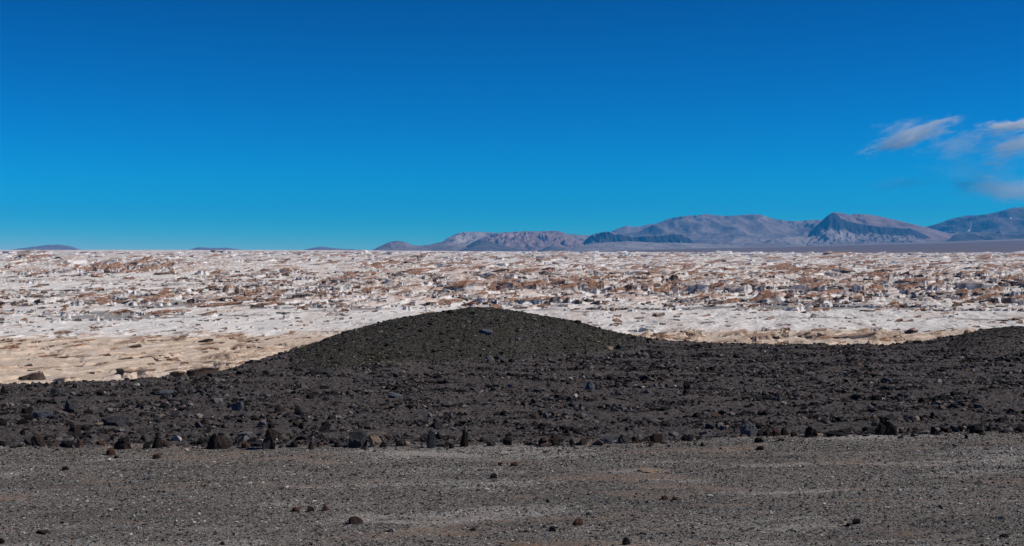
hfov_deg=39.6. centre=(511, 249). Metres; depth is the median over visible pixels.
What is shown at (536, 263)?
pumice outcrop
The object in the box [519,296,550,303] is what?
pumice outcrop
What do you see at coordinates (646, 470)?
lava rock
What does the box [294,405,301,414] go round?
lava rock
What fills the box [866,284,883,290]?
pumice outcrop
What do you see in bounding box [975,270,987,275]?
pumice outcrop
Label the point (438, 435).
lava rock
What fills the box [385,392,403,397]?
lava rock
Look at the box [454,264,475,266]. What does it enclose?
pumice outcrop
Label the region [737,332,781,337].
pumice outcrop
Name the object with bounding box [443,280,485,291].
pumice outcrop
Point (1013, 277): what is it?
pumice outcrop
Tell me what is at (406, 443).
lava rock
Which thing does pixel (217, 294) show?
pumice outcrop
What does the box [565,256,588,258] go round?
pumice outcrop
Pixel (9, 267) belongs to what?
pumice outcrop
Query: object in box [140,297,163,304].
pumice outcrop
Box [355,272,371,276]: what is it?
pumice outcrop
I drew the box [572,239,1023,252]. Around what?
distant plain
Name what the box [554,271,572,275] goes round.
pumice outcrop
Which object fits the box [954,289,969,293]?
pumice outcrop
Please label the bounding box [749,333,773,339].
pumice outcrop
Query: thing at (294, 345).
pumice outcrop
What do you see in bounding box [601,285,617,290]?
pumice outcrop
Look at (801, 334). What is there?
pumice outcrop
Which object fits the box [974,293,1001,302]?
pumice outcrop
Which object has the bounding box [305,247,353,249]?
hill
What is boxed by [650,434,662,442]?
lava rock
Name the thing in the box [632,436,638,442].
lava rock
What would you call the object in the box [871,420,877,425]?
lava rock
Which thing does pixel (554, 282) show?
pumice outcrop
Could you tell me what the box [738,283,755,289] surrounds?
pumice outcrop
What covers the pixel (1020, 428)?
lava rock
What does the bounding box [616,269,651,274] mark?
pumice outcrop
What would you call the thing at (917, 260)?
pumice outcrop
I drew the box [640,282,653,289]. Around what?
pumice outcrop
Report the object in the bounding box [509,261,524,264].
pumice outcrop
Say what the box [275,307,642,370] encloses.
gravel mound
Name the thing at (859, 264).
pumice outcrop
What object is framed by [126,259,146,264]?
pumice outcrop
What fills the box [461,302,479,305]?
pumice outcrop
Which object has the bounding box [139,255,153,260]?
pumice outcrop
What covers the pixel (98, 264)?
pumice outcrop
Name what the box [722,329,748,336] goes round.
pumice outcrop
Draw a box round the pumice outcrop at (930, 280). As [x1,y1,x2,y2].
[894,278,935,283]
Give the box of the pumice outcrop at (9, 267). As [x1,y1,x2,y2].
[4,265,16,268]
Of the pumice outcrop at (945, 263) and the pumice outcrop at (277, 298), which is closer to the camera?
the pumice outcrop at (277, 298)
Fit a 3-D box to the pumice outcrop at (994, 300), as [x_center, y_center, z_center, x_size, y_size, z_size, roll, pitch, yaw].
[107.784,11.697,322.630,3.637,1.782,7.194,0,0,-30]
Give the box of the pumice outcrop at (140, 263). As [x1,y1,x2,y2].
[133,262,167,266]
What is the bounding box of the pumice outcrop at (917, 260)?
[889,257,930,263]
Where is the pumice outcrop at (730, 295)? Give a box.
[683,294,737,298]
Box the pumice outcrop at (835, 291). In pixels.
[822,289,841,295]
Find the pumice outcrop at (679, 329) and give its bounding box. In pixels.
[658,327,691,332]
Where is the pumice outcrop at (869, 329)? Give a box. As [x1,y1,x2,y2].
[854,328,871,331]
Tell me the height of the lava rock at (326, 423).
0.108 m
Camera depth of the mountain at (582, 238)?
21948.62 m
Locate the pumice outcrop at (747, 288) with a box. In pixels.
[729,284,751,293]
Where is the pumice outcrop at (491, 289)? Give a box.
[487,287,496,290]
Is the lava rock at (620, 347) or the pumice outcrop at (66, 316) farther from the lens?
the pumice outcrop at (66, 316)
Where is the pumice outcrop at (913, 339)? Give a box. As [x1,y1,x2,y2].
[898,337,921,341]
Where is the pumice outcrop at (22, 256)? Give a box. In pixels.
[13,254,30,258]
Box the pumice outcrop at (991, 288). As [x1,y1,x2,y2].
[989,287,1004,289]
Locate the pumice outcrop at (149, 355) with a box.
[138,353,164,357]
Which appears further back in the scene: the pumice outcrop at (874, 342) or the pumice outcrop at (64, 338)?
the pumice outcrop at (64, 338)
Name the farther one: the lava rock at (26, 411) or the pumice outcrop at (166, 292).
the pumice outcrop at (166, 292)
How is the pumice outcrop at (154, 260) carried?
on the pumice field at (11, 359)
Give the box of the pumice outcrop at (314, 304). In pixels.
[307,301,320,306]
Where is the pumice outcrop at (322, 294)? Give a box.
[314,292,327,296]
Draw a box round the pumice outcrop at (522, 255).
[512,254,533,257]
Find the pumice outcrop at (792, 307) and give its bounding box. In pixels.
[785,304,804,310]
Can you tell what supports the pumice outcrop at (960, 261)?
on the pumice field at (11, 359)
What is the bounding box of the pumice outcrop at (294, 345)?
[284,343,306,347]
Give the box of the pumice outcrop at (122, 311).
[111,309,130,313]
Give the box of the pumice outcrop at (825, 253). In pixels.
[822,252,849,254]
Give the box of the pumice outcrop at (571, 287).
[557,283,578,291]
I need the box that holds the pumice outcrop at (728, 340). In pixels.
[716,339,733,342]
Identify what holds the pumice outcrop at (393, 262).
on the pumice field at (11, 359)
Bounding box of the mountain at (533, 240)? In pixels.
[483,231,583,250]
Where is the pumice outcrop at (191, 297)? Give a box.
[181,295,205,298]
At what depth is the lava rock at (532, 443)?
15.94 m
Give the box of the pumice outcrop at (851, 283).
[843,281,858,285]
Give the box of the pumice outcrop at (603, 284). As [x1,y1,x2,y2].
[587,280,608,290]
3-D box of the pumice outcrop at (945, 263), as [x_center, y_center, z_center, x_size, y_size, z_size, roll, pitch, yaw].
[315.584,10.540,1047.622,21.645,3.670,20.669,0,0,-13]
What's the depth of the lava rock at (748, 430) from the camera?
16.60 m
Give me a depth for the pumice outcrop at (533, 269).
763.00 m
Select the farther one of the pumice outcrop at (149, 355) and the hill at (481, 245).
the hill at (481, 245)
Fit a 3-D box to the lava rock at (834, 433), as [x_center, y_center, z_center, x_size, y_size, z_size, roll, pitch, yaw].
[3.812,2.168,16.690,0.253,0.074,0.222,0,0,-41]
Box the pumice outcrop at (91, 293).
[76,292,95,296]
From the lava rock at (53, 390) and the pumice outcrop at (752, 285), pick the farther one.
the pumice outcrop at (752, 285)
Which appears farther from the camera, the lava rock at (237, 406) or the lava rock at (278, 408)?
the lava rock at (237, 406)
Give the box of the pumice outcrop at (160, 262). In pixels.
[155,260,166,263]
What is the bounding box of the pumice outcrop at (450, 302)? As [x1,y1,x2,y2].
[438,299,463,305]
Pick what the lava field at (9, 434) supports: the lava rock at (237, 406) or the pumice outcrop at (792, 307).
the lava rock at (237, 406)
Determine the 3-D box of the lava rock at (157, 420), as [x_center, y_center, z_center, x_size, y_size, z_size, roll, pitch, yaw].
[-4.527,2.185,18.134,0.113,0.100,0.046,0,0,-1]
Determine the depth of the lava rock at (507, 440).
15.87 m
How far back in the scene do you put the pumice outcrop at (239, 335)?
198.80 m
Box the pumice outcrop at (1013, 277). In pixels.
[1004,276,1020,279]
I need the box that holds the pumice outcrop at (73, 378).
[52,376,81,381]
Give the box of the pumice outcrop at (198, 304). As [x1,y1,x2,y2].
[187,302,206,307]
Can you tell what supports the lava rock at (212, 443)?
on the gravel track
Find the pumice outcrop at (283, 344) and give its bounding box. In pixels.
[274,342,288,345]
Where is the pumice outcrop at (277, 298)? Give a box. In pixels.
[256,296,281,302]
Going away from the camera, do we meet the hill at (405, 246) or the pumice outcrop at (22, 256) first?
the pumice outcrop at (22, 256)
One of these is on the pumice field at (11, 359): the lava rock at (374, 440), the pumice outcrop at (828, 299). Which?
the pumice outcrop at (828, 299)
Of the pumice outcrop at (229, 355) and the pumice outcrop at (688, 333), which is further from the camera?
the pumice outcrop at (688, 333)
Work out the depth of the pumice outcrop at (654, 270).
693.94 m
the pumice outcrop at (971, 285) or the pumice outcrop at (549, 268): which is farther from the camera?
the pumice outcrop at (549, 268)
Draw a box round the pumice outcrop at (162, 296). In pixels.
[147,295,166,298]
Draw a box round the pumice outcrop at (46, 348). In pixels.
[39,346,49,350]
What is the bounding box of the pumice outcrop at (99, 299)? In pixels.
[89,296,110,301]
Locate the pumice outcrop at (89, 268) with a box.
[79,267,98,269]
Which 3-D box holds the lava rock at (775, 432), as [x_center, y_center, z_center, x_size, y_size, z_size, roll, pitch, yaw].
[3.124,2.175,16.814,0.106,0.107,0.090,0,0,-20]
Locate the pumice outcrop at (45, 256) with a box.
[30,254,54,258]
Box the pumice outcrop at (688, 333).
[684,331,704,336]
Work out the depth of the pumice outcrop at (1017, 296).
334.74 m
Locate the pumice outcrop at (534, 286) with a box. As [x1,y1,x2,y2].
[529,284,539,289]
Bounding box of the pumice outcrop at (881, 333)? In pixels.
[875,329,901,338]
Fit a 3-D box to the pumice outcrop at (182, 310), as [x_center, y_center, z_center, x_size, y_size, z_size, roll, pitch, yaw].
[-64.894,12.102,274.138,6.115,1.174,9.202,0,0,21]
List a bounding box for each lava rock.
[0,385,6,393]
[0,418,6,425]
[21,408,32,413]
[25,414,33,419]
[31,433,45,446]
[32,410,52,418]
[36,530,49,534]
[50,388,60,394]
[61,440,78,447]
[64,399,76,412]
[68,425,80,432]
[77,438,83,446]
[81,425,89,430]
[83,409,92,413]
[96,389,104,395]
[96,440,104,445]
[101,415,128,426]
[106,448,115,454]
[114,441,131,449]
[117,436,129,443]
[143,441,150,448]
[151,433,161,448]
[152,417,160,422]
[153,453,160,458]
[157,390,176,395]
[161,440,169,446]
[180,399,187,404]
[197,439,204,444]
[200,418,207,424]
[207,433,218,449]
[218,434,229,448]
[231,401,243,410]
[241,442,248,448]
[262,437,270,448]
[264,428,276,437]
[267,422,274,427]
[270,438,274,448]
[274,405,283,412]
[290,441,298,447]
[292,420,299,426]
[292,507,299,511]
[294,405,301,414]
[306,394,313,398]
[307,441,313,449]
[307,506,314,511]
[313,368,333,374]
[321,421,330,426]
[348,430,366,447]
[349,516,362,523]
[369,435,380,446]
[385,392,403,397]
[395,440,403,445]
[404,441,410,445]
[426,430,435,447]
[435,432,441,439]
[436,444,447,446]
[460,430,467,446]
[479,329,493,334]
[487,441,495,445]
[490,473,496,478]
[494,354,502,358]
[503,436,511,445]
[525,441,535,445]
[538,437,546,444]
[548,434,560,445]
[549,526,556,531]
[573,518,582,525]
[578,438,587,445]
[585,382,594,389]
[601,435,612,443]
[615,344,624,350]
[618,434,629,443]
[622,537,629,544]
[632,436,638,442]
[637,468,658,472]
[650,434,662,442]
[681,435,690,440]
[683,380,690,389]
[715,433,727,436]
[740,423,754,436]
[754,437,763,442]
[762,429,770,435]
[772,429,779,435]
[781,427,788,435]
[805,426,813,436]
[825,431,849,436]
[852,518,860,523]
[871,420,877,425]
[872,395,881,400]
[875,422,885,434]
[883,420,897,434]
[930,426,938,434]
[969,425,983,433]
[986,423,991,430]
[999,428,1008,432]
[1015,424,1023,432]
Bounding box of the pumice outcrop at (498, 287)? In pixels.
[496,285,505,289]
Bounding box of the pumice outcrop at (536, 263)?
[526,261,543,265]
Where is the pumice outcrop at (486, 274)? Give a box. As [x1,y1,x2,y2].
[479,272,496,277]
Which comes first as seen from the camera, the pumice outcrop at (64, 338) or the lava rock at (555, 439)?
the lava rock at (555, 439)
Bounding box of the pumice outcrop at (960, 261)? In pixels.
[939,259,965,262]
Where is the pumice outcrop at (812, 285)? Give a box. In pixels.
[802,282,828,289]
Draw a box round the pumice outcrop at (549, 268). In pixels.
[541,267,554,270]
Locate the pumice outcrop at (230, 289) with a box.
[222,285,244,294]
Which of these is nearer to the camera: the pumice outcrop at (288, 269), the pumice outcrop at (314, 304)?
the pumice outcrop at (314, 304)
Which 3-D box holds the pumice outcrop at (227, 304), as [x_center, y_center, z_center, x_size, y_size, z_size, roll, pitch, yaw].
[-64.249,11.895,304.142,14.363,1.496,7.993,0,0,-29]
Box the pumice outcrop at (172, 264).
[166,262,177,267]
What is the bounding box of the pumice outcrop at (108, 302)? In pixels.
[96,299,112,304]
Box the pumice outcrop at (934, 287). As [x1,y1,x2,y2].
[925,285,946,290]
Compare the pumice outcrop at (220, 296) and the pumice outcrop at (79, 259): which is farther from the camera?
the pumice outcrop at (79, 259)
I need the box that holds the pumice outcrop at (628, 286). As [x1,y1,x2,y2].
[624,284,631,290]
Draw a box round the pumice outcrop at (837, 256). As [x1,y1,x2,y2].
[812,255,844,257]
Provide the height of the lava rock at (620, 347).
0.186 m
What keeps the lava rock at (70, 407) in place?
on the lava field at (9, 434)
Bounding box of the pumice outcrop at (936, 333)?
[929,331,942,334]
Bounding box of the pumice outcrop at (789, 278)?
[784,276,799,281]
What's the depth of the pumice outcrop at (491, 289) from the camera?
401.23 m
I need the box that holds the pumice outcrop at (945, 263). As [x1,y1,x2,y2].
[929,261,954,265]
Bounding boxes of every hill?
[14,244,80,249]
[190,247,238,249]
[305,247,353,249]
[373,241,465,250]
[459,239,532,251]
[537,246,567,251]
[568,241,737,250]
[705,235,814,246]
[945,230,1023,241]
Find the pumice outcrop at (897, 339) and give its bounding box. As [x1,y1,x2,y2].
[893,337,905,341]
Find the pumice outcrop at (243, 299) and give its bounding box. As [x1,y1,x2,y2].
[227,296,253,301]
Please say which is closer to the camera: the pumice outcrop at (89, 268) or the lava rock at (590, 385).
the lava rock at (590, 385)
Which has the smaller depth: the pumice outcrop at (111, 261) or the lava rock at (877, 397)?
the lava rock at (877, 397)
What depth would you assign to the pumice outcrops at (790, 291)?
441.72 m
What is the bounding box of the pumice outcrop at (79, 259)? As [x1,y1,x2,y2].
[64,255,88,263]
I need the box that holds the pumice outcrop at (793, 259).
[779,258,796,260]
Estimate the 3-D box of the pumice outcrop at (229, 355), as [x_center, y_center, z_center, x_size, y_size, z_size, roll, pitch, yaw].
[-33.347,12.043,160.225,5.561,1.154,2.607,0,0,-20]
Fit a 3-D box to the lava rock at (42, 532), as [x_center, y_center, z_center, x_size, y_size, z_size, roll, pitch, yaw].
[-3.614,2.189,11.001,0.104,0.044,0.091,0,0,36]
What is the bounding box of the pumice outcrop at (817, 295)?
[799,292,826,298]
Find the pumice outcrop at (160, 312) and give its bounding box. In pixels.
[129,310,170,315]
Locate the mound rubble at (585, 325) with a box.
[291,306,1023,368]
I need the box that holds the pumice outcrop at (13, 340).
[0,338,16,341]
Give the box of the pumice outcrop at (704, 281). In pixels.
[681,279,708,285]
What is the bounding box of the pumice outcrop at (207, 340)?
[199,338,213,341]
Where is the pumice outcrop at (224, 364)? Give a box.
[213,360,235,368]
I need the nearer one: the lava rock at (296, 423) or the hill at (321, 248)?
the lava rock at (296, 423)
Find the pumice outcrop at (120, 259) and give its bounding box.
[99,258,125,262]
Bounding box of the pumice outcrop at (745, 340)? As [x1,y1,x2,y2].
[730,337,752,343]
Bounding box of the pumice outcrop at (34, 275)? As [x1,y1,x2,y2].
[27,272,38,277]
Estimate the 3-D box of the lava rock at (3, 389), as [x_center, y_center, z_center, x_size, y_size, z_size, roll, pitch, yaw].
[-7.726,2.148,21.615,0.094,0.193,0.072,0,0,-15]
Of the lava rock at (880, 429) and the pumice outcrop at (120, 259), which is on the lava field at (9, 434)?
the lava rock at (880, 429)
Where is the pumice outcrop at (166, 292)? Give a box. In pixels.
[158,291,173,294]
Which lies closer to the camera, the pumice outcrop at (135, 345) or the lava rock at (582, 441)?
the lava rock at (582, 441)
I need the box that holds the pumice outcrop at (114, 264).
[100,262,124,267]
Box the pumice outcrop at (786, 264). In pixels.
[765,262,791,267]
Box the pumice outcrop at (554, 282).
[545,279,567,285]
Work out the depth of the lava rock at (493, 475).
13.67 m
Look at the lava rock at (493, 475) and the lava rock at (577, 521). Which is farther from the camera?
the lava rock at (493, 475)
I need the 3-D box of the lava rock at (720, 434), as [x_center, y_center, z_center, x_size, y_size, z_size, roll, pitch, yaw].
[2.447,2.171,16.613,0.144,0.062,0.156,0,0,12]
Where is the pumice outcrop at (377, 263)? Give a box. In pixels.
[371,262,382,265]
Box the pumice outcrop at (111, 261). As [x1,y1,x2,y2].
[105,259,117,264]
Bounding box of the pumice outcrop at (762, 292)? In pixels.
[756,290,772,295]
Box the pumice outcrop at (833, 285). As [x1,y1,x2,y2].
[827,283,840,288]
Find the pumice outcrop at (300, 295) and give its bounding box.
[291,293,312,298]
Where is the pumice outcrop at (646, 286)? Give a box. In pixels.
[641,284,651,290]
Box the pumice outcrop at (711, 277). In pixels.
[699,276,716,279]
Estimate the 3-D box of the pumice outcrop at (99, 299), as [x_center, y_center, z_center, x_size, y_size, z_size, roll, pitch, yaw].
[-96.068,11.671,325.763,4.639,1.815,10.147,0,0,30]
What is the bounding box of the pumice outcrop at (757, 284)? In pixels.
[751,282,760,286]
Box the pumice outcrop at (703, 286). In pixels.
[685,283,708,291]
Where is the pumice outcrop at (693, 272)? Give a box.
[687,270,697,274]
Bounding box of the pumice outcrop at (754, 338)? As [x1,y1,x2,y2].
[750,336,758,341]
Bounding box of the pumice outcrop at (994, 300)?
[978,298,998,303]
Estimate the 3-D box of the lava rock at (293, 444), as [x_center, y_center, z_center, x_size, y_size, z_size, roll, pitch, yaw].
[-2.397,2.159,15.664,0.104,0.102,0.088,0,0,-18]
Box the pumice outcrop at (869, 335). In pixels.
[834,331,877,340]
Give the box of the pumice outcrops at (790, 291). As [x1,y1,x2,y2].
[0,249,1023,373]
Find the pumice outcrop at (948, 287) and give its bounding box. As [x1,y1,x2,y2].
[938,284,953,289]
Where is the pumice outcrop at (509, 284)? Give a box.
[497,280,521,288]
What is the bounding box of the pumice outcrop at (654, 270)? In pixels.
[634,269,660,272]
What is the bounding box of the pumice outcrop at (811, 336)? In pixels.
[804,334,816,338]
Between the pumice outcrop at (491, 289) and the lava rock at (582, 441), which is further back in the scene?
the pumice outcrop at (491, 289)
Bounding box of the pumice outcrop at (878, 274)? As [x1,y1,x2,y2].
[868,272,892,278]
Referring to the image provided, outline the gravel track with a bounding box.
[0,431,1023,545]
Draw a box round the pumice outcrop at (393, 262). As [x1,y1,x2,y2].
[382,260,400,263]
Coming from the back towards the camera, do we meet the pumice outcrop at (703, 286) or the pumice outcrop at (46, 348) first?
the pumice outcrop at (703, 286)
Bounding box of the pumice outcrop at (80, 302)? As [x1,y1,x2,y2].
[71,299,83,305]
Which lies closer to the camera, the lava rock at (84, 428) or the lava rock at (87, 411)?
the lava rock at (84, 428)
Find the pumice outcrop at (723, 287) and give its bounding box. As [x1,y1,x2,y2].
[715,283,737,290]
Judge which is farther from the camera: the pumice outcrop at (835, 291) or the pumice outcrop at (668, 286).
the pumice outcrop at (668, 286)
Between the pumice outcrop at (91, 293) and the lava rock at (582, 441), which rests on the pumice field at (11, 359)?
the pumice outcrop at (91, 293)
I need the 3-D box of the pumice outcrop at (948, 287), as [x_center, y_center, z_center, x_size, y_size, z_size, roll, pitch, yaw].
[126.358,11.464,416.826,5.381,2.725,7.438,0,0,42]
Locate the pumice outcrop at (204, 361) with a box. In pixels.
[174,360,221,363]
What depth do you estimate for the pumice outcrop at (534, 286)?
409.71 m
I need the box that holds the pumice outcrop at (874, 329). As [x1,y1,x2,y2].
[871,326,883,331]
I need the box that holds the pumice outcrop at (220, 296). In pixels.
[200,296,233,298]
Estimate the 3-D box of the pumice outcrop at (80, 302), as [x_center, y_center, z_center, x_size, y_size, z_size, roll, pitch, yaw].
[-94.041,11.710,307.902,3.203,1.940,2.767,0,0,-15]
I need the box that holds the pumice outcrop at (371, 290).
[362,287,374,293]
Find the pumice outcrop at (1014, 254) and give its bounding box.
[1002,254,1023,256]
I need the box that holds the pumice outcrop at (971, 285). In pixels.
[953,281,993,289]
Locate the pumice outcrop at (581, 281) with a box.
[562,279,598,285]
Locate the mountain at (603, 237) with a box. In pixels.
[583,232,694,244]
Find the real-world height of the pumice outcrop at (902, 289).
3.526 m
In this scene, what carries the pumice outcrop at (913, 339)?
on the pumice field at (11, 359)
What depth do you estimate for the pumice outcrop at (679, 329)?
208.91 m
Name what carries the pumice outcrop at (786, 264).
on the pumice field at (11, 359)
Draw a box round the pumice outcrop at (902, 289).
[899,284,914,293]
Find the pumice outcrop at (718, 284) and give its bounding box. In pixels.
[708,281,723,287]
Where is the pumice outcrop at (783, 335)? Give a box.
[779,332,788,337]
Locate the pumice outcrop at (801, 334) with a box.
[793,331,810,337]
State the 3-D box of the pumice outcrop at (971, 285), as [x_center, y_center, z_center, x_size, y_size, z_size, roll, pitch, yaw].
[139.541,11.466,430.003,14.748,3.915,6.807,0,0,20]
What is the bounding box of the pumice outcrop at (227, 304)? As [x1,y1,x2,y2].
[185,301,243,307]
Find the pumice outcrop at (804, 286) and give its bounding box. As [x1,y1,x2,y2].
[798,284,809,288]
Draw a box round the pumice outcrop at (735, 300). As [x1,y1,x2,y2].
[724,298,739,303]
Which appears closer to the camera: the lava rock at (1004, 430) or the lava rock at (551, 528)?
the lava rock at (551, 528)
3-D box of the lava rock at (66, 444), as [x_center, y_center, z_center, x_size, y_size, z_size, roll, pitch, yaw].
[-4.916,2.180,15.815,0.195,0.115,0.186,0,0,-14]
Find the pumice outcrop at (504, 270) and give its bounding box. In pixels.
[490,268,509,272]
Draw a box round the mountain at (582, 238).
[569,234,590,241]
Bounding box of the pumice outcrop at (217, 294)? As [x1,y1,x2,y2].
[208,293,226,295]
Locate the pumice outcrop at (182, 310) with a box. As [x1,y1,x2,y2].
[170,309,191,313]
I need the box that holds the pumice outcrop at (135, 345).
[127,344,141,347]
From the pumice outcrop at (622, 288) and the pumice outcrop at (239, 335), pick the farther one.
the pumice outcrop at (622, 288)
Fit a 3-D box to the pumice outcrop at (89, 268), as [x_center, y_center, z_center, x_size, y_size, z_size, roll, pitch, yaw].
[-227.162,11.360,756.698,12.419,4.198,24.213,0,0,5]
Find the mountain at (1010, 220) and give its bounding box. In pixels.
[927,207,1023,234]
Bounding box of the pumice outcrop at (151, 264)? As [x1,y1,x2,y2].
[145,262,158,266]
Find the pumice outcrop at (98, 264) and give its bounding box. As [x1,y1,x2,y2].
[91,262,101,267]
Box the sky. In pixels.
[0,0,1023,249]
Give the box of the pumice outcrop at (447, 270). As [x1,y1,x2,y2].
[439,269,457,271]
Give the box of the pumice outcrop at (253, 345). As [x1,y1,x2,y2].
[245,344,257,347]
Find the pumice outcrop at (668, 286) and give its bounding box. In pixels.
[653,283,672,291]
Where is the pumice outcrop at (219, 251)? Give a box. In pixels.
[210,250,228,252]
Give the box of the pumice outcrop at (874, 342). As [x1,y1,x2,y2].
[867,339,879,344]
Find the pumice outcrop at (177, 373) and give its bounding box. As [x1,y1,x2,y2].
[169,371,187,376]
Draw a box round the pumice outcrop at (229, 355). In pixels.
[202,351,236,358]
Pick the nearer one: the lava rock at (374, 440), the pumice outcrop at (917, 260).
the lava rock at (374, 440)
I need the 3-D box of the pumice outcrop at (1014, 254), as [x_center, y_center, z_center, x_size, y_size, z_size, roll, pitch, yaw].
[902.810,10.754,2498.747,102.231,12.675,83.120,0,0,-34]
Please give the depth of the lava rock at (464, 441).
15.76 m
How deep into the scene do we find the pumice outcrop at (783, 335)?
199.33 m
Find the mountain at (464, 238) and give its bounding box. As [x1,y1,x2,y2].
[444,232,495,245]
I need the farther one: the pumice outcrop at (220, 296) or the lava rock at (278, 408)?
the pumice outcrop at (220, 296)
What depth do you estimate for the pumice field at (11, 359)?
278.86 m
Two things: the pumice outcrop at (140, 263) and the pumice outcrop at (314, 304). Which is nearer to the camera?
the pumice outcrop at (314, 304)
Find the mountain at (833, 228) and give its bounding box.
[808,212,933,244]
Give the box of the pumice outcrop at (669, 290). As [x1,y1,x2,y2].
[656,289,672,292]
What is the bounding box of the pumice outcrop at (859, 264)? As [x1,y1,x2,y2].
[852,263,873,266]
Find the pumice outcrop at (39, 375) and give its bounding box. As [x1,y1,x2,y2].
[18,371,45,379]
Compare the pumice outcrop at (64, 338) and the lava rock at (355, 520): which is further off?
the pumice outcrop at (64, 338)
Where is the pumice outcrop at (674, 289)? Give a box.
[670,286,681,292]
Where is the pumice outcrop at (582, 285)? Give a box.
[577,282,587,289]
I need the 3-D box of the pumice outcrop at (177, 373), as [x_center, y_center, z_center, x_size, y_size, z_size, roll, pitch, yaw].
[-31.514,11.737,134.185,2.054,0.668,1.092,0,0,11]
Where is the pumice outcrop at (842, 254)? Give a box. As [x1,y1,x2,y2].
[810,253,845,256]
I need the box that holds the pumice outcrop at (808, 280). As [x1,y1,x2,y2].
[797,278,820,283]
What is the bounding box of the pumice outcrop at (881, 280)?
[872,278,888,282]
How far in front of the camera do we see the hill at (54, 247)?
24347.17 m
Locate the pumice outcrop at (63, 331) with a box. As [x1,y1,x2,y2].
[56,330,72,333]
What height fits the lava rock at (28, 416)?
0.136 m
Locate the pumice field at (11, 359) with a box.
[0,250,1023,383]
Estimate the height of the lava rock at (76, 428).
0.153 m
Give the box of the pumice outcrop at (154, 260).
[147,259,168,262]
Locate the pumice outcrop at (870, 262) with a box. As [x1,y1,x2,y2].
[863,260,876,263]
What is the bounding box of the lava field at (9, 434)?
[0,326,1023,446]
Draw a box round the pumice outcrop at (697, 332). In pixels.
[689,330,701,336]
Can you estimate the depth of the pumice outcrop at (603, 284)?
415.44 m
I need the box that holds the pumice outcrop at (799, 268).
[788,267,808,270]
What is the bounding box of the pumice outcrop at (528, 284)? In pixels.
[521,280,545,288]
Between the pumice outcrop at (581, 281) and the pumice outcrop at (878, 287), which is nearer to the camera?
the pumice outcrop at (878, 287)
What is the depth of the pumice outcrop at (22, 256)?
1662.08 m
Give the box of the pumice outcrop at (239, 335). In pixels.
[215,333,249,337]
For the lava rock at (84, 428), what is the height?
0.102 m
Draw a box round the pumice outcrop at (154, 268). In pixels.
[137,265,159,271]
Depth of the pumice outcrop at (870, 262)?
1157.70 m
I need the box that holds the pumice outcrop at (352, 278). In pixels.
[337,275,359,281]
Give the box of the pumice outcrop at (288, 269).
[279,267,299,272]
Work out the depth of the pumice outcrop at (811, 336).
196.68 m
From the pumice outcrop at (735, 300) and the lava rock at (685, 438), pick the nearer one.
the lava rock at (685, 438)
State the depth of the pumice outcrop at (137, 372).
134.15 m
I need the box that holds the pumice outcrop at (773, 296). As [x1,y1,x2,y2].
[747,292,784,302]
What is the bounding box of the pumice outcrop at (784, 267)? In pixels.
[777,266,796,269]
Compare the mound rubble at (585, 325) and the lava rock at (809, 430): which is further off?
the mound rubble at (585, 325)
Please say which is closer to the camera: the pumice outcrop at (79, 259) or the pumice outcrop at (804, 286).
the pumice outcrop at (804, 286)
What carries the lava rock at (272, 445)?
on the gravel track
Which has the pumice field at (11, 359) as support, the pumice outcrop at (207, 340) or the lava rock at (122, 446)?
the pumice outcrop at (207, 340)
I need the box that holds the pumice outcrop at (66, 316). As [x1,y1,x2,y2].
[62,313,70,318]
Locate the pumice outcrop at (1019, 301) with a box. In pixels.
[1014,298,1023,304]
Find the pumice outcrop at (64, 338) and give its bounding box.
[50,337,79,339]
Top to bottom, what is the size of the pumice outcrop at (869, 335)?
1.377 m
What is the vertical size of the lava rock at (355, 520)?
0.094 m
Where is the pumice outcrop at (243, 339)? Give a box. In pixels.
[232,337,259,342]
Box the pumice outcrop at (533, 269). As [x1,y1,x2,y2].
[520,268,540,271]
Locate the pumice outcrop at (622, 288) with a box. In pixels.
[607,284,633,291]
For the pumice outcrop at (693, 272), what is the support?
on the pumice field at (11, 359)
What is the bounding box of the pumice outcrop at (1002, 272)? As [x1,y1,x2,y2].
[995,270,1008,275]
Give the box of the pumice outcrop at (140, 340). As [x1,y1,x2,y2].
[114,337,147,343]
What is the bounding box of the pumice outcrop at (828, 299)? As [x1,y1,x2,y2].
[820,296,833,302]
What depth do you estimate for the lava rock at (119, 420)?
17.65 m
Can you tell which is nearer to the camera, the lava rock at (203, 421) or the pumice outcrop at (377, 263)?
the lava rock at (203, 421)
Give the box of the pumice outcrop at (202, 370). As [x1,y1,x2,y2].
[186,365,218,375]
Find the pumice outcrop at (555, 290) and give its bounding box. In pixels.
[548,287,561,292]
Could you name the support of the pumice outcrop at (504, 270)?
on the pumice field at (11, 359)
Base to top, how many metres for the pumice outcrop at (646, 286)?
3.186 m
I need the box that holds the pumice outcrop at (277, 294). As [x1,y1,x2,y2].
[273,292,284,296]
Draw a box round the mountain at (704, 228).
[611,214,821,243]
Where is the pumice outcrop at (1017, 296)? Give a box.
[1001,294,1023,299]
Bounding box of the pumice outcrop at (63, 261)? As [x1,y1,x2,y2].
[52,259,71,263]
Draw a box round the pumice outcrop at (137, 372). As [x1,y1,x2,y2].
[115,367,158,378]

